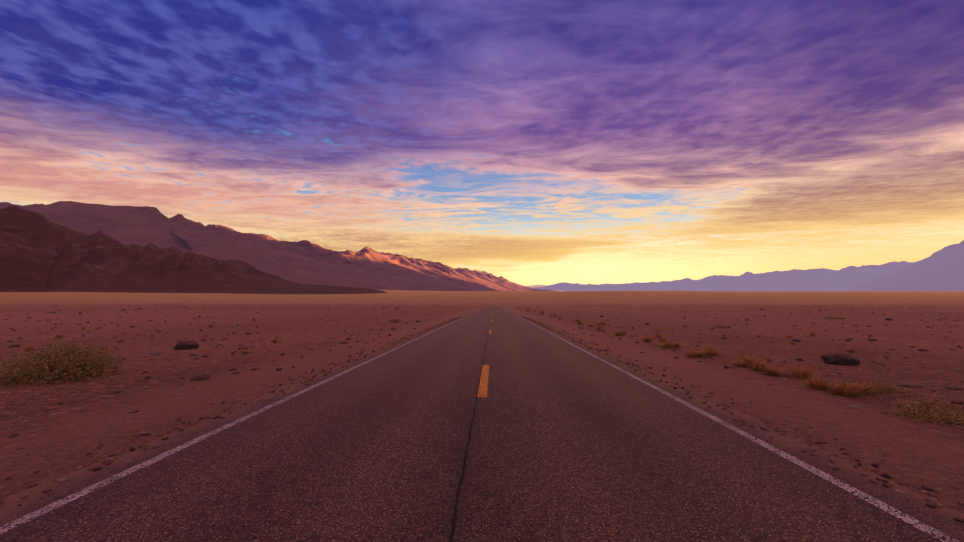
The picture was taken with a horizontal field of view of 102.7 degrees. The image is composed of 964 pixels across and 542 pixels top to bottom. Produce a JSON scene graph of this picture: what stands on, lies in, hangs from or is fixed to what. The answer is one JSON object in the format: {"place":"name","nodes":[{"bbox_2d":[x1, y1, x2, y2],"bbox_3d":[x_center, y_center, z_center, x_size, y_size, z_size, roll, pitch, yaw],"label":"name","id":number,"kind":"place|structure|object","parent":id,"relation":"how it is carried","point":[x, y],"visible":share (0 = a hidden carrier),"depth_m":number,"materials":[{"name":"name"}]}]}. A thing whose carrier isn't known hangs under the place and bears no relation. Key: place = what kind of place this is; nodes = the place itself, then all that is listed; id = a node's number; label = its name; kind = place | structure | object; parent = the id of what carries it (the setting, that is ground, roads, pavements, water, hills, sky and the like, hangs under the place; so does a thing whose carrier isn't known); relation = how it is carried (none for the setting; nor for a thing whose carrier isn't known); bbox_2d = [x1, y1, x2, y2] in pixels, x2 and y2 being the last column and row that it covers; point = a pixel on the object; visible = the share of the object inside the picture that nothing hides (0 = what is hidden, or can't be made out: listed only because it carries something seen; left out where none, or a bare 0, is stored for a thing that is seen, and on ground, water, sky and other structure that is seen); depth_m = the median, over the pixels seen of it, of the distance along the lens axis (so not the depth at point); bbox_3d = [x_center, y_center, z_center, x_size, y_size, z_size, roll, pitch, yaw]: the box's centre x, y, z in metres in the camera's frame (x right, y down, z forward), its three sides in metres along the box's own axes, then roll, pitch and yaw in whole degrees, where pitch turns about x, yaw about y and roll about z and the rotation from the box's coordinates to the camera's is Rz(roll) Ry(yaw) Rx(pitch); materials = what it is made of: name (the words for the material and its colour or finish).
{"place":"outdoors","nodes":[
{"label":"outdoors","id":0,"kind":"place"},
{"bbox_2d":[0,205,386,293],"bbox_3d":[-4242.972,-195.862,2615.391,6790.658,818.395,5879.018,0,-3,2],"label":"hills","id":1,"kind":"structure","parent":0,"point":[40,253],"depth_m":3125.66,"materials":[{"name":"brown stone"}]},
{"bbox_2d":[0,201,554,290],"bbox_3d":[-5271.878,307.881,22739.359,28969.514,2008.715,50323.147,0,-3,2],"label":"mountain range","id":2,"kind":"structure","parent":0,"point":[305,262],"depth_m":8665.13,"materials":[{"name":"stone"}]},
{"bbox_2d":[388,319,400,322],"bbox_3d":[-8.905,5.040,39.564,1.314,0.580,1.549,-2,-4,32],"label":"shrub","id":3,"kind":"object","parent":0,"point":[395,321],"visible":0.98,"depth_m":39.38,"materials":[{"name":"brown plant"}]},
{"bbox_2d":[0,291,963,541],"bbox_3d":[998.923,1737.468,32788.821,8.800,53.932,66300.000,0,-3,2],"label":"road","id":4,"kind":"structure","parent":0,"point":[550,438],"depth_m":3.92,"materials":[{"name":"grey asphalt"}]},
{"bbox_2d":[0,304,958,541],"bbox_3d":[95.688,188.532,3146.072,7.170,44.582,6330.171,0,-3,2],"label":"edge lines","id":5,"kind":"object","parent":4,"relation":"on","point":[27,517],"visible":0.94,"depth_m":4.08,"materials":[{"name":"white paint"}]},
{"bbox_2d":[477,305,493,396],"bbox_3d":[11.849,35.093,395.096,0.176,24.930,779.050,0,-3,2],"label":"dashes","id":6,"kind":"object","parent":4,"relation":"on","point":[483,388],"visible":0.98,"depth_m":8.33,"materials":[{"name":"yellow paint"}]},
{"bbox_2d":[0,290,963,514],"bbox_3d":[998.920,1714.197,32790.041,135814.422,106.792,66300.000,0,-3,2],"label":"desert ground","id":7,"kind":"structure","parent":0,"point":[83,419],"depth_m":15.60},
{"bbox_2d":[0,337,125,387],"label":"shrub","id":8,"kind":"object","parent":7,"relation":"on","point":[71,367],"visible":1,"depth_m":9.72,"materials":[{"name":"plant"}]},
{"bbox_2d":[0,304,963,522],"bbox_3d":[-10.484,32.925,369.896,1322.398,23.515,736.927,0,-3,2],"label":"rocks","id":9,"kind":"object","parent":7,"relation":"on","point":[840,359],"visible":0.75,"depth_m":9.28,"materials":[{"name":"brown stone"}]},
{"bbox_2d":[15,305,951,396],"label":"dry grass tufts","id":10,"kind":"object","parent":7,"relation":"on","point":[844,389],"visible":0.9,"depth_m":12.24,"materials":[{"name":"brown plant"}]},
{"bbox_2d":[713,323,731,327],"bbox_3d":[19.459,4.495,31.380,1.390,0.449,1.475,0,-3,2],"label":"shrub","id":11,"kind":"object","parent":7,"relation":"on","point":[719,326],"visible":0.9,"depth_m":31.24,"materials":[{"name":"brown plant"}]},
{"bbox_2d":[867,379,906,393],"bbox_3d":[8.982,2.561,8.570,0.917,0.305,0.615,0,-3,2],"label":"shrub","id":12,"kind":"object","parent":7,"relation":"on","point":[885,387],"visible":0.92,"depth_m":8.48,"materials":[{"name":"brown plant"}]},
{"bbox_2d":[887,391,963,426],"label":"shrub","id":13,"kind":"object","parent":7,"relation":"on","point":[931,412],"visible":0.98,"depth_m":6.49,"materials":[{"name":"plant"}]},
{"bbox_2d":[0,0,963,285],"label":"sky","id":14,"kind":"structure","parent":0,"point":[522,142],"materials":[{"name":"purple"}]},
{"bbox_2d":[472,270,495,276],"bbox_3d":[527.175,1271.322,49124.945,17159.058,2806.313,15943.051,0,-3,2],"label":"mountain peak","id":15,"kind":"structure","parent":0,"point":[483,272],"depth_m":47963.67,"materials":[{"name":"stone"}]},
{"bbox_2d":[526,285,560,290],"bbox_3d":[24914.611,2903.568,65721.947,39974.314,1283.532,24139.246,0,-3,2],"label":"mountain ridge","id":16,"kind":"structure","parent":0,"point":[532,286],"depth_m":67708.02,"materials":[{"name":"stone"}]},
{"bbox_2d":[534,240,963,290],"bbox_3d":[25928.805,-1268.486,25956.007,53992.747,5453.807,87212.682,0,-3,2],"label":"mountain range","id":17,"kind":"structure","parent":0,"point":[942,269],"depth_m":37281.16,"materials":[{"name":"purple stone"}]}
]}

